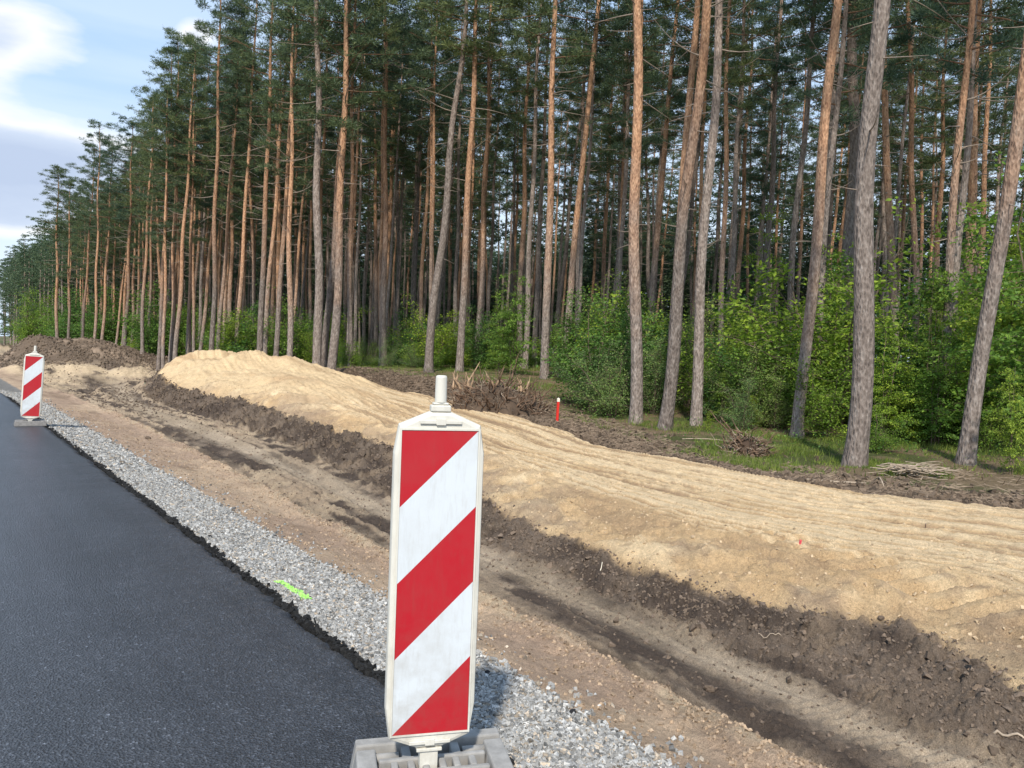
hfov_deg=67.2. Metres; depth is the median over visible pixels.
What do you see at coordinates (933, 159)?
pine tree
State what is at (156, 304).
shrub
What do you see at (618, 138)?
pine tree
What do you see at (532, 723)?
gravel
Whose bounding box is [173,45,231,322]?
pine tree
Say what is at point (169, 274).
pine tree
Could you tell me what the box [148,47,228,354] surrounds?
pine tree
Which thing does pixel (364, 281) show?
pine tree
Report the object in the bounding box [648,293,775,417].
shrub
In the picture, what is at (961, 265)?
shrub
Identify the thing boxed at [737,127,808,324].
pine tree
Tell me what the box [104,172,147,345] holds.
pine tree
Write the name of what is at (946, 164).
pine tree
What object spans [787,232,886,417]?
young tree
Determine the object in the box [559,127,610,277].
pine tree
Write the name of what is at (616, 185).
pine tree
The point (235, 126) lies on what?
pine tree
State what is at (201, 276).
pine tree
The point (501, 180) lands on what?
pine tree
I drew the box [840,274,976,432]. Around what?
shrub
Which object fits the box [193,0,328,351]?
pine tree
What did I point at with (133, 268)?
pine tree
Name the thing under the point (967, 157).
pine tree
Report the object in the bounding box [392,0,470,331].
pine tree
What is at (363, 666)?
asphalt crumbs
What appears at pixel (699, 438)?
stick
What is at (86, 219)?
pine tree
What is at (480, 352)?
shrub
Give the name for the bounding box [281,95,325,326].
pine tree
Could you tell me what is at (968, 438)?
pine tree
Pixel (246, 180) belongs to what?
pine tree
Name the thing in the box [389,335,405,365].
shrub
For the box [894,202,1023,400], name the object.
shrub
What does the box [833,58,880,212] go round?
pine tree
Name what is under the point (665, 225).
pine tree
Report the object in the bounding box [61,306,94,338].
shrub
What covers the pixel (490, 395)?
root pile
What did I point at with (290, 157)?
pine tree
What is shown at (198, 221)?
pine tree
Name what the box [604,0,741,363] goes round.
pine tree
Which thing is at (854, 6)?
pine tree
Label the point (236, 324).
shrub
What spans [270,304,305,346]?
shrub
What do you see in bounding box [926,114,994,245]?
pine tree
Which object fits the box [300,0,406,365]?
pine tree
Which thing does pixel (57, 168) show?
pine tree
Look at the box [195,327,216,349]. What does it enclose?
shrub
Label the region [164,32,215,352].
pine tree
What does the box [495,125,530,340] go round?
pine tree
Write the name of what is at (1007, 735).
stick
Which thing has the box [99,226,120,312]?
pine tree
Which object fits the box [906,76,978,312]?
pine tree
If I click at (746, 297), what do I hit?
shrub
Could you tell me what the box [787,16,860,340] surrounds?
pine tree
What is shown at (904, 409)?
shrub
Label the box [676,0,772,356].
pine tree
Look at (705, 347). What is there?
shrub
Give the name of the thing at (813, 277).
pine tree
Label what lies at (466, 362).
shrub
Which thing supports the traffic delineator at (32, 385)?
on the rubber foot at (33, 422)
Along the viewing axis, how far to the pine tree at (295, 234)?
51.73 m
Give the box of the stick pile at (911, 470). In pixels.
[866,461,958,479]
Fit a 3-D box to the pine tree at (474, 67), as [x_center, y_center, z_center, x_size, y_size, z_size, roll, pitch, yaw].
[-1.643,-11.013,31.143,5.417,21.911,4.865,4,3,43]
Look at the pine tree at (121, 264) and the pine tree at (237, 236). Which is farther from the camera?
the pine tree at (121, 264)
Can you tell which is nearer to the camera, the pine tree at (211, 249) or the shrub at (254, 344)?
the shrub at (254, 344)
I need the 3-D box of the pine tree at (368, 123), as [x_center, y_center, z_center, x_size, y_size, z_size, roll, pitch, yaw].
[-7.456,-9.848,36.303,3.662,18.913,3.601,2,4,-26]
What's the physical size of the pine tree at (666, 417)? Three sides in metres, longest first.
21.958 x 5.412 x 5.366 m
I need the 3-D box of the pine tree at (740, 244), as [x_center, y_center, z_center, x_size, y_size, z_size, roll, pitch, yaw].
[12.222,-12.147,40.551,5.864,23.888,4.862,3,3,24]
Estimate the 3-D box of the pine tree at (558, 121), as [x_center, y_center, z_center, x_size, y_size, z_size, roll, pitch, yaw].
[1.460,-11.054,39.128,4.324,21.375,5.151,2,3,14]
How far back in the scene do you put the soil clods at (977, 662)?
5.09 m
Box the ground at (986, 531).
[0,335,1023,767]
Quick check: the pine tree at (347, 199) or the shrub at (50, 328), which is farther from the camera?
the shrub at (50, 328)
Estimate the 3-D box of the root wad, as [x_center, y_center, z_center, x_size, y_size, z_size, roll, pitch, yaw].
[4.385,1.072,14.310,1.325,1.113,1.300,1,3,-25]
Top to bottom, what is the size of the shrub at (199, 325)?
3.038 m
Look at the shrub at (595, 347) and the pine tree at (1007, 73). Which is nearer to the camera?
the shrub at (595, 347)
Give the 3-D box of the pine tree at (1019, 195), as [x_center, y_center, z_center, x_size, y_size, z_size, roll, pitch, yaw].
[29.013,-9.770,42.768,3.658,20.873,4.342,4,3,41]
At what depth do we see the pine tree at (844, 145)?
32.92 m
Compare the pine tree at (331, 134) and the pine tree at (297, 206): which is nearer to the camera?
the pine tree at (331, 134)
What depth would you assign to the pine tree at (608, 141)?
37.41 m
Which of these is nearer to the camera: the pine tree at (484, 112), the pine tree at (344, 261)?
the pine tree at (484, 112)
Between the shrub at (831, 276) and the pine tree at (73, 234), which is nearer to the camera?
the shrub at (831, 276)
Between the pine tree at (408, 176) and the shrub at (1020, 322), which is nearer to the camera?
the shrub at (1020, 322)
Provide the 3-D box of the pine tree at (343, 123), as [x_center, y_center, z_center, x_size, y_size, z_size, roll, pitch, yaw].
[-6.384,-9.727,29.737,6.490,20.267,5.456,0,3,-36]
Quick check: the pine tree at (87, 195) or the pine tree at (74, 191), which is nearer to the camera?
the pine tree at (87, 195)
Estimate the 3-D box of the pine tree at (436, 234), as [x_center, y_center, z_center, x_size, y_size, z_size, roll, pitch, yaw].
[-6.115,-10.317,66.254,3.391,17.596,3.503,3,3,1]
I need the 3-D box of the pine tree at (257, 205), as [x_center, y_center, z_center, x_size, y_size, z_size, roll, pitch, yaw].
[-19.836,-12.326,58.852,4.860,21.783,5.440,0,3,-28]
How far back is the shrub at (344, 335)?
42.05 m
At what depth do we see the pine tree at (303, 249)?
54.77 m
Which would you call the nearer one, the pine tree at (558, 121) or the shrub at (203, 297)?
the pine tree at (558, 121)
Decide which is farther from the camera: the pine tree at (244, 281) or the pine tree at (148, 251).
the pine tree at (148, 251)
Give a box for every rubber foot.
[14,419,46,426]
[350,728,513,767]
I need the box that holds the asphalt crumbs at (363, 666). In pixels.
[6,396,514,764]
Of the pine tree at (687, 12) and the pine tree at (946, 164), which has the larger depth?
the pine tree at (946, 164)
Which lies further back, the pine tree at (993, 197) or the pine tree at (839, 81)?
the pine tree at (993, 197)
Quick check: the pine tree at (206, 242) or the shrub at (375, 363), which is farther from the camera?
the pine tree at (206, 242)
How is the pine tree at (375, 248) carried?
on the ground at (986, 531)
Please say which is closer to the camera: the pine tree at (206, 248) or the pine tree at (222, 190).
the pine tree at (222, 190)
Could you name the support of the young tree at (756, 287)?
on the ground at (986, 531)
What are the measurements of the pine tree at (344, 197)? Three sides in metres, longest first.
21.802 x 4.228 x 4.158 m
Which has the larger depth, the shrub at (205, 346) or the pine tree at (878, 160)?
the shrub at (205, 346)
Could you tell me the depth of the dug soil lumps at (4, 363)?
47.33 m
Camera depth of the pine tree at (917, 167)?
38.99 m
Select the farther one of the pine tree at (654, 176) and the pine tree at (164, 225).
the pine tree at (654, 176)
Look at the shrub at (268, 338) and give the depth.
41.47 m
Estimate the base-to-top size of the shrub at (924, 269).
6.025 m
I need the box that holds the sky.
[0,0,1023,361]
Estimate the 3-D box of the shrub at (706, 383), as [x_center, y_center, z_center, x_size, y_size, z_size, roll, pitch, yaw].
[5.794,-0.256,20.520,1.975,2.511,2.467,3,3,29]
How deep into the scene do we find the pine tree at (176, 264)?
59.44 m
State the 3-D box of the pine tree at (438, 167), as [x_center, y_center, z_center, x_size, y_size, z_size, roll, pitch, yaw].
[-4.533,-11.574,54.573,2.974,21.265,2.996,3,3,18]
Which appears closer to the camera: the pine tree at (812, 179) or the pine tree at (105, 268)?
the pine tree at (812, 179)
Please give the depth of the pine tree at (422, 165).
42.78 m
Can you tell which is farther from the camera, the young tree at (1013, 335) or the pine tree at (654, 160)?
the pine tree at (654, 160)
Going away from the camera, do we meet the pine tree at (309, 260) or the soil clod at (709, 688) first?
the soil clod at (709, 688)
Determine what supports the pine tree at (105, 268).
on the ground at (986, 531)
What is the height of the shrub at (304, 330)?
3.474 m
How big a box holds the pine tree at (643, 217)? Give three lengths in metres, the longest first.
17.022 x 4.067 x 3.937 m
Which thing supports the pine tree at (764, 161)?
on the ground at (986, 531)
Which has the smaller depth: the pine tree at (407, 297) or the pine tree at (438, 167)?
the pine tree at (438, 167)
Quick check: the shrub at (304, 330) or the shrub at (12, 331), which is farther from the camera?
the shrub at (12, 331)
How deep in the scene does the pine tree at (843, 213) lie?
38.15 m
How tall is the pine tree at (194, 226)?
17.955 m
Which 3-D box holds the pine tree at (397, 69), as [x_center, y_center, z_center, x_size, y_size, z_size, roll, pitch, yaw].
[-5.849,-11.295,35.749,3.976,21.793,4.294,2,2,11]
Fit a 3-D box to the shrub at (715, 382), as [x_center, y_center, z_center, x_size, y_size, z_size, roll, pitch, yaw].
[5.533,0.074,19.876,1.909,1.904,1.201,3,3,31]
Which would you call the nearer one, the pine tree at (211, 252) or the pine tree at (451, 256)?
the pine tree at (451, 256)
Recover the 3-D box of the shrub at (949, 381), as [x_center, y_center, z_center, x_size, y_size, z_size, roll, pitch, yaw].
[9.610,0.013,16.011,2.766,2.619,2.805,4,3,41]
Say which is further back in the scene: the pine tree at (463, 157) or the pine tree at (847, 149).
the pine tree at (847, 149)
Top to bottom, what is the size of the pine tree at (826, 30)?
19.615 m
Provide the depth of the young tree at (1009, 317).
15.83 m
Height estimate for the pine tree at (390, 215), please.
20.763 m
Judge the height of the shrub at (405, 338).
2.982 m
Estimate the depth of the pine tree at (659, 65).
41.50 m
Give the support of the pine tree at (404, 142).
on the ground at (986, 531)
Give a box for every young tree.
[8,282,67,344]
[477,293,520,370]
[483,270,540,374]
[736,203,787,346]
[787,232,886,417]
[837,299,933,437]
[880,249,973,428]
[909,203,982,365]
[915,143,1023,426]
[931,198,1023,444]
[983,367,1023,473]
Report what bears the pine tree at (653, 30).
on the ground at (986, 531)
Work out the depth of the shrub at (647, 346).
23.55 m
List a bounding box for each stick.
[682,438,725,440]
[807,478,865,483]
[993,730,1023,737]
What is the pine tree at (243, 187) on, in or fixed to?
on the ground at (986, 531)
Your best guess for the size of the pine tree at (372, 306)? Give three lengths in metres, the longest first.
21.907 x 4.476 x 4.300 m
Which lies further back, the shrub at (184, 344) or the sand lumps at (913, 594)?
the shrub at (184, 344)
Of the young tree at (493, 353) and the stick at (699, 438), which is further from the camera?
the young tree at (493, 353)
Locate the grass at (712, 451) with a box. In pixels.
[336,364,1023,478]
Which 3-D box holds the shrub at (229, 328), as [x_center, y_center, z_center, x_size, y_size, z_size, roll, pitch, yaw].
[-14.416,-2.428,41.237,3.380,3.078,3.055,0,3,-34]
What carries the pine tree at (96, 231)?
on the ground at (986, 531)
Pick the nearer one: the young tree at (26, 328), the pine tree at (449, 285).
the pine tree at (449, 285)
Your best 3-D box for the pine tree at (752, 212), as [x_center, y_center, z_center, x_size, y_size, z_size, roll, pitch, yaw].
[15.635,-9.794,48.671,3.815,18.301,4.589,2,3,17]
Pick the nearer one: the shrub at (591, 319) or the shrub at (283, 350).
the shrub at (591, 319)
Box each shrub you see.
[0,300,45,338]
[6,315,39,340]
[28,306,60,335]
[29,307,60,334]
[38,314,94,336]
[40,294,98,336]
[47,290,87,337]
[49,311,78,336]
[50,306,92,337]
[53,279,98,338]
[59,287,117,338]
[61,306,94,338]
[76,284,152,345]
[79,287,121,344]
[98,298,134,343]
[114,279,198,354]
[117,290,205,353]
[120,331,138,349]
[129,312,185,353]
[130,318,185,354]
[135,289,197,356]
[146,297,183,356]
[165,307,208,355]
[184,289,222,330]
[195,320,209,349]
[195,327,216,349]
[197,308,251,349]
[199,307,249,348]
[204,299,282,348]
[205,303,283,352]
[208,316,282,351]
[215,313,274,350]
[232,284,313,359]
[242,319,287,355]
[245,335,282,355]
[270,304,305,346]
[294,326,312,362]
[295,314,313,360]
[296,329,328,362]
[298,303,352,362]
[322,304,373,363]
[329,342,347,365]
[339,338,366,365]
[353,335,375,365]
[362,332,394,361]
[366,348,378,365]
[375,338,401,366]
[376,311,456,365]
[386,309,444,365]
[387,312,424,365]
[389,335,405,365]
[391,352,402,365]
[396,341,423,367]
[397,338,424,364]
[398,291,473,365]
[413,341,454,367]
[437,324,478,367]
[438,301,504,364]
[446,340,467,366]
[464,304,506,368]
[488,309,540,356]
[497,333,530,365]
[527,315,585,375]
[528,340,539,365]
[529,340,550,366]
[536,283,665,410]
[547,332,648,411]
[548,281,606,381]
[549,304,582,350]
[556,323,653,417]
[560,268,685,377]
[568,268,681,375]
[574,302,667,397]
[576,294,614,377]
[586,289,656,337]
[590,309,645,401]
[611,283,724,399]
[618,329,691,414]
[641,288,709,368]
[642,283,760,407]
[645,297,687,378]
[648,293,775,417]
[687,326,761,420]
[688,259,802,373]
[689,295,828,407]
[702,410,713,429]
[703,332,796,426]
[703,350,757,421]
[704,300,833,424]
[705,192,941,426]
[705,301,792,414]
[711,368,734,422]
[712,276,843,389]
[712,366,765,430]
[738,364,794,428]
[741,392,761,429]
[770,243,943,388]
[771,248,905,407]
[777,345,874,438]
[806,302,969,433]
[824,257,840,323]
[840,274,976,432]
[869,401,911,452]
[874,263,973,341]
[887,344,979,445]
[893,386,925,434]
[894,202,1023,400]
[896,282,961,418]
[898,309,923,383]
[901,323,967,443]
[901,329,1021,445]
[904,224,1023,360]
[907,251,1021,364]
[909,276,1023,436]
[925,291,1017,346]
[938,270,1023,439]
[955,303,1023,433]
[958,378,1023,450]
[959,231,1023,377]
[990,287,1023,441]
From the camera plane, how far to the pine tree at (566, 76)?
33.37 m
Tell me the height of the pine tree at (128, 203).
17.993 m
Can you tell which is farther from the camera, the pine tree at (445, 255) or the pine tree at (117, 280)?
the pine tree at (117, 280)
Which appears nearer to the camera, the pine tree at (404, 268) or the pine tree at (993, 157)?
the pine tree at (993, 157)
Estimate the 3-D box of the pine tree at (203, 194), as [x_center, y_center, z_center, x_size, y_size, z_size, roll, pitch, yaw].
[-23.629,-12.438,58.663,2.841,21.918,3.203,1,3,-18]
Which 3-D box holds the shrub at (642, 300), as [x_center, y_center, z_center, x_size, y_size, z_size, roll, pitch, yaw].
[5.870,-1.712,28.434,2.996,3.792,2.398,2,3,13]
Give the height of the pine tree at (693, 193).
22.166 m
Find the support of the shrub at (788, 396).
on the ground at (986, 531)
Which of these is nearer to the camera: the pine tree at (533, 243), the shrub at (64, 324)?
the pine tree at (533, 243)
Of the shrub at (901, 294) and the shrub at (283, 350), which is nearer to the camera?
the shrub at (901, 294)
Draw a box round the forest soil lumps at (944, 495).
[342,366,1023,508]
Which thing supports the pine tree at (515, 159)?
on the ground at (986, 531)
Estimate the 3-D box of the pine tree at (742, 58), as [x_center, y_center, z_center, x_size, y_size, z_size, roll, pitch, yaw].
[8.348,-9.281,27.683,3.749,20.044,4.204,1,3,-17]
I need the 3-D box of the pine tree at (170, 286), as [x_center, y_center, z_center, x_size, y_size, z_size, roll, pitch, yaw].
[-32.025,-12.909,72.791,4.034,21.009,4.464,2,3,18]
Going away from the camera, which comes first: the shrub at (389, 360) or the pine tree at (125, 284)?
the shrub at (389, 360)
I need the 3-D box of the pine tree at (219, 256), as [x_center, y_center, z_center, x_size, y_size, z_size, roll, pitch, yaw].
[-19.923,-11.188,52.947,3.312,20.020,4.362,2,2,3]
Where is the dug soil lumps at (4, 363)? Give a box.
[0,333,217,414]
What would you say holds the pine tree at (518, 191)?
on the ground at (986, 531)
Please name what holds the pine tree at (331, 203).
on the ground at (986, 531)
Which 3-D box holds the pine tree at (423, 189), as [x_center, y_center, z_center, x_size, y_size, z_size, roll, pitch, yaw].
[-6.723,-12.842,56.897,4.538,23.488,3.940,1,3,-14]
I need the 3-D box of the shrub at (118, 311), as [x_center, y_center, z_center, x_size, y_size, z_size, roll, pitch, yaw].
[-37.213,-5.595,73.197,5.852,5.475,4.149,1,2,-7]
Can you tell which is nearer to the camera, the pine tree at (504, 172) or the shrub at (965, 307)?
the shrub at (965, 307)
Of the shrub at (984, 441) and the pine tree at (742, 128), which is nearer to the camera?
the shrub at (984, 441)
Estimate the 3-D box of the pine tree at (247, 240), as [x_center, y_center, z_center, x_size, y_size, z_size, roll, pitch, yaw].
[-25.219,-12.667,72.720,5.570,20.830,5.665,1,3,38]
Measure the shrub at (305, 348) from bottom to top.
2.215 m
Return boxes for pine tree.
[25,164,79,337]
[34,176,91,337]
[49,194,82,306]
[60,186,92,305]
[62,210,85,301]
[65,183,109,336]
[65,195,95,305]
[65,206,95,334]
[66,119,128,338]
[66,142,113,337]
[76,137,137,339]
[78,202,121,334]
[80,193,124,316]
[83,178,123,305]
[86,193,112,282]
[89,211,111,311]
[91,112,161,345]
[93,183,132,332]
[96,197,136,312]
[99,153,167,345]
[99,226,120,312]
[103,218,144,310]
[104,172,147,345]
[108,142,146,343]
[110,197,153,313]
[111,223,142,286]
[115,85,177,353]
[117,157,170,310]
[117,221,136,315]
[119,134,163,349]
[119,194,159,324]
[121,114,179,285]
[122,191,168,319]
[123,80,198,368]
[124,163,170,303]
[126,27,227,362]
[132,98,174,352]
[135,38,192,370]
[135,166,182,311]
[142,32,231,359]
[144,155,172,305]
[144,205,170,317]
[147,84,209,336]
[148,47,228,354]
[159,160,200,307]
[160,144,193,312]
[161,99,193,326]
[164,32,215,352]
[167,213,175,310]
[168,109,198,302]
[170,165,224,314]
[172,0,254,349]
[172,101,223,351]
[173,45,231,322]
[179,113,226,348]
[183,79,246,350]
[184,196,211,309]
[191,79,214,284]
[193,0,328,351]
[196,195,217,308]
[197,86,243,321]
[197,130,218,304]
[198,145,217,300]
[205,0,267,349]
[205,23,259,339]
[205,130,241,309]
[205,207,230,292]
[207,33,265,321]
[208,25,286,323]
[210,120,252,320]
[216,0,298,351]
[216,140,253,320]
[219,109,270,331]
[220,65,275,323]
[221,218,224,283]
[226,78,270,316]
[228,84,274,273]
[230,136,261,321]
[232,0,335,354]
[233,204,259,284]
[234,20,313,330]
[234,137,268,317]
[235,83,310,328]
[235,139,261,283]
[242,0,348,356]
[242,123,309,324]
[248,103,272,272]
[248,186,284,311]
[253,0,336,356]
[254,93,291,333]
[254,138,282,262]
[257,127,277,320]
[259,0,431,369]
[263,0,354,351]
[270,0,368,365]
[281,22,311,331]
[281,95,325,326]
[282,0,338,339]
[282,105,334,323]
[283,93,344,339]
[284,72,335,324]
[284,169,323,319]
[287,114,328,323]
[291,199,314,316]
[293,207,324,323]
[296,0,400,366]
[297,99,364,317]
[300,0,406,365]
[307,126,349,294]
[309,67,334,298]
[312,8,381,245]
[312,31,360,364]
[314,20,388,359]
[322,0,402,365]
[322,100,333,329]
[323,99,389,313]
[325,155,366,353]
[330,3,417,355]
[334,14,399,354]
[343,0,422,365]
[343,164,364,268]
[344,89,405,364]
[347,135,372,353]
[349,0,427,365]
[355,7,429,348]
[355,75,410,357]
[356,29,417,343]
[356,136,380,307]
[357,104,413,350]
[364,145,393,269]
[365,25,427,360]
[366,44,445,365]
[366,179,388,356]
[375,5,426,337]
[377,118,414,341]
[378,36,464,312]
[387,10,458,340]
[388,0,464,363]
[388,113,424,343]
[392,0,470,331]
[399,112,426,325]
[400,148,441,326]
[401,0,470,303]
[401,53,452,285]
[408,0,536,372]
[410,0,533,371]
[414,49,495,331]
[421,89,444,328]
[423,97,463,327]
[424,90,467,300]
[426,163,475,328]
[426,165,455,275]
[435,63,477,326]
[437,0,486,343]
[437,0,547,366]
[438,101,482,321]
[441,46,503,340]
[441,126,490,301]
[449,0,524,353]
[455,85,501,304]
[460,58,521,327]
[462,107,505,301]
[463,4,531,333]
[470,0,581,366]
[474,0,627,378]
[475,96,509,329]
[476,150,503,277]
[479,73,555,331]
[490,29,540,331]
[493,0,580,368]
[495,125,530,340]
[503,1,585,366]
[509,16,555,303]
[511,146,555,276]
[518,98,547,330]
[519,111,568,327]
[537,34,618,363]
[540,28,586,294]
[541,47,579,365]
[542,0,651,377]
[542,120,594,328]
[545,0,615,326]
[554,52,604,329]
[559,0,627,327]
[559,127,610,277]
[568,38,644,318]
[573,0,675,318]
[573,1,645,316]
[573,102,614,312]
[575,0,672,293]
[585,0,671,326]
[585,0,683,339]
[585,141,616,317]
[587,136,617,312]
[592,64,641,317]
[594,0,674,423]
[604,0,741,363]
[604,52,678,301]
[612,92,644,265]
[616,150,673,289]
[621,13,684,310]
[639,124,681,279]
[640,42,680,259]
[647,0,728,382]
[650,0,753,277]
[651,0,742,429]
[651,0,745,262]
[651,102,698,335]
[665,0,745,337]
[665,151,720,340]
[666,120,723,353]
[669,0,770,425]
[673,0,754,285]
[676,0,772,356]
[698,41,747,356]
[698,90,754,281]
[699,0,800,341]
[705,0,786,299]
[707,0,806,318]
[710,133,759,327]
[719,52,776,314]
[722,0,829,319]
[729,10,803,306]
[731,83,791,274]
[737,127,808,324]
[743,0,805,315]
[753,0,865,379]
[754,57,810,321]
[759,86,816,341]
[769,2,824,325]
[781,0,873,216]
[785,0,924,325]
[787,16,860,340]
[788,0,851,438]
[788,0,919,423]
[799,122,837,214]
[804,0,871,398]
[809,97,848,217]
[811,13,894,328]
[814,37,867,269]
[824,0,968,361]
[828,0,941,467]
[832,0,898,310]
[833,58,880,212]
[837,52,928,304]
[839,0,948,323]
[859,0,963,368]
[874,12,965,293]
[874,21,927,305]
[875,83,939,310]
[878,0,955,335]
[879,0,1004,333]
[889,0,953,324]
[889,0,1023,319]
[905,0,1023,438]
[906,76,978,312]
[908,21,957,324]
[914,2,1000,303]
[919,0,1018,213]
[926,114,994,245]
[939,56,993,224]
[941,0,1015,358]
[941,0,1023,302]
[955,26,1023,465]
[957,49,1023,275]
[964,22,1022,254]
[979,0,1023,205]
[990,54,1023,286]
[991,1,1023,121]
[999,76,1023,183]
[1002,50,1023,220]
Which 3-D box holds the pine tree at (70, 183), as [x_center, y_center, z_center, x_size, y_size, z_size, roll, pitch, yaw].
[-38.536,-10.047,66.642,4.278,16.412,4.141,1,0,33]
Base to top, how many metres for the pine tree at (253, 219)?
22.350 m
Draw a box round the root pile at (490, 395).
[431,352,562,416]
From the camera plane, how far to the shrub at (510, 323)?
44.53 m
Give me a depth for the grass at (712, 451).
15.23 m
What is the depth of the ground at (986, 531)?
6.19 m
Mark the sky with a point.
(64, 64)
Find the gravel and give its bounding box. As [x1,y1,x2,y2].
[0,389,703,767]
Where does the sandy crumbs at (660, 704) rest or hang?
on the ground at (986, 531)
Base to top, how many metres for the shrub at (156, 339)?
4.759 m
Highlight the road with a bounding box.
[0,393,387,767]
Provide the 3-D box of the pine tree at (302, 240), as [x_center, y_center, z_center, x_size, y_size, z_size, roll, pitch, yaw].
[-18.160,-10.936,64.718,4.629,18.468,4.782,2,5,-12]
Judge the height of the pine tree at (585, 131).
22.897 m
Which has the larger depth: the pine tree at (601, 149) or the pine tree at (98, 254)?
the pine tree at (98, 254)
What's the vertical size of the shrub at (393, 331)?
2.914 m
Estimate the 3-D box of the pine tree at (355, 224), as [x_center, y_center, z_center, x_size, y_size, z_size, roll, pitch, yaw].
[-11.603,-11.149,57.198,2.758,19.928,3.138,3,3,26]
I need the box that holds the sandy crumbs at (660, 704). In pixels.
[54,406,827,767]
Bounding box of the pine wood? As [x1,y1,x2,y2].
[0,119,1023,365]
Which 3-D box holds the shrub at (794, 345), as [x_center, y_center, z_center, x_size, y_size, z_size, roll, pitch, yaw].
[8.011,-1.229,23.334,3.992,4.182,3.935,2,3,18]
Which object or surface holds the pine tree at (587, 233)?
on the ground at (986, 531)
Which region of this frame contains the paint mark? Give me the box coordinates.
[274,580,311,598]
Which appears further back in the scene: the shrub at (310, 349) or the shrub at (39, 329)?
the shrub at (39, 329)
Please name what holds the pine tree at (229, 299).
on the ground at (986, 531)
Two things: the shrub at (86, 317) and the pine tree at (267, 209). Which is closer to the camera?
the pine tree at (267, 209)
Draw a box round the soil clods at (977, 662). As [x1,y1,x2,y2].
[81,378,1023,767]
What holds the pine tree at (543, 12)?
on the ground at (986, 531)
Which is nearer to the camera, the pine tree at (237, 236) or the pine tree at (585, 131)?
the pine tree at (585, 131)
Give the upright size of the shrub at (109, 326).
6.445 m
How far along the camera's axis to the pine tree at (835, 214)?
45.75 m
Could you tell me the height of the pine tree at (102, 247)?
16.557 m
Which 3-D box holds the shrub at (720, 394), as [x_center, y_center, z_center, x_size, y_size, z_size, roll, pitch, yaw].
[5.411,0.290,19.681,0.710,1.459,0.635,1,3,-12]
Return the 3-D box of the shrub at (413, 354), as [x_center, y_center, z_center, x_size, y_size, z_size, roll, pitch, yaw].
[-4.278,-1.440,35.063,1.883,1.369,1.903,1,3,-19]
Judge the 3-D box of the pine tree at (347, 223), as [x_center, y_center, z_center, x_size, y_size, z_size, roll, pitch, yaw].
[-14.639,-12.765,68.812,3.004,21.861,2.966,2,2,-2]
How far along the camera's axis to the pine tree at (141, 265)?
58.79 m
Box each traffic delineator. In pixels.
[20,346,44,420]
[384,375,483,767]
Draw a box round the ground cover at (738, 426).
[339,360,1023,465]
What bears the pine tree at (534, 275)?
on the ground at (986, 531)
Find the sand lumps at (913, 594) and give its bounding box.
[202,373,1023,665]
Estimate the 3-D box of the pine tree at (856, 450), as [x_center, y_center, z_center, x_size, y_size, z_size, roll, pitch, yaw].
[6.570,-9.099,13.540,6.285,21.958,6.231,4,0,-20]
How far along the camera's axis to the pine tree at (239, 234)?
61.20 m
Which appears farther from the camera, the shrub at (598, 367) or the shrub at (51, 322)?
the shrub at (51, 322)
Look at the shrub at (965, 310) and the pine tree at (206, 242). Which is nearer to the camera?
the shrub at (965, 310)
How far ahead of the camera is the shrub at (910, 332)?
24.53 m
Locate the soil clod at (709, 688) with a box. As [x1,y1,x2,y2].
[703,685,714,692]
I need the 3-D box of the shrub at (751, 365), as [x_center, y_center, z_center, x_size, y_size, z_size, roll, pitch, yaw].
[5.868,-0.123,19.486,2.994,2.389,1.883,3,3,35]
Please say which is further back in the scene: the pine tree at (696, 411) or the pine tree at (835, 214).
the pine tree at (835, 214)
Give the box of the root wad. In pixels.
[710,410,781,457]
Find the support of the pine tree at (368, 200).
on the ground at (986, 531)
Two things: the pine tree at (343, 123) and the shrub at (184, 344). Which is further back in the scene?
the shrub at (184, 344)
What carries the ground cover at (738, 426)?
on the ground at (986, 531)
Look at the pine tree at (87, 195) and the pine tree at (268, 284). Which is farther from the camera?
the pine tree at (87, 195)
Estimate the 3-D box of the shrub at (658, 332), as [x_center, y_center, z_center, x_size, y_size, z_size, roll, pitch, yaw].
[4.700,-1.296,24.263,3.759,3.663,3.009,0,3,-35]
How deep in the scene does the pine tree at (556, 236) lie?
53.79 m
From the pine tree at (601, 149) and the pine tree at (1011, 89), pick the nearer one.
the pine tree at (1011, 89)
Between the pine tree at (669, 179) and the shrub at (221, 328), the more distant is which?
the pine tree at (669, 179)
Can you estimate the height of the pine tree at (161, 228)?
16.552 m
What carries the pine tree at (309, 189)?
on the ground at (986, 531)
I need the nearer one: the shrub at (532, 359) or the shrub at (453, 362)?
the shrub at (453, 362)
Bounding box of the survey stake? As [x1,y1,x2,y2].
[556,398,559,420]
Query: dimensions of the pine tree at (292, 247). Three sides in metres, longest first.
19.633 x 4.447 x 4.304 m
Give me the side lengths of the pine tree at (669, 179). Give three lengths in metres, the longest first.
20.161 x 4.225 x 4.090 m
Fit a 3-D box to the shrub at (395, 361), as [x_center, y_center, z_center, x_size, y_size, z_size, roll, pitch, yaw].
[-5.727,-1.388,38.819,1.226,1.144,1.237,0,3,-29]
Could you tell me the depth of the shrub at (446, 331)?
34.17 m
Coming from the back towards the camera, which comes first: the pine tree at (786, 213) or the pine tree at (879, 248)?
the pine tree at (786, 213)
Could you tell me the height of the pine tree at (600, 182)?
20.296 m
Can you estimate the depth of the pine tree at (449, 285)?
51.89 m
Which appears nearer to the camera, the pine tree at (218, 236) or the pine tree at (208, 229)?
the pine tree at (218, 236)
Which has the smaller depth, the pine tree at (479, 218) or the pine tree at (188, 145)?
the pine tree at (188, 145)

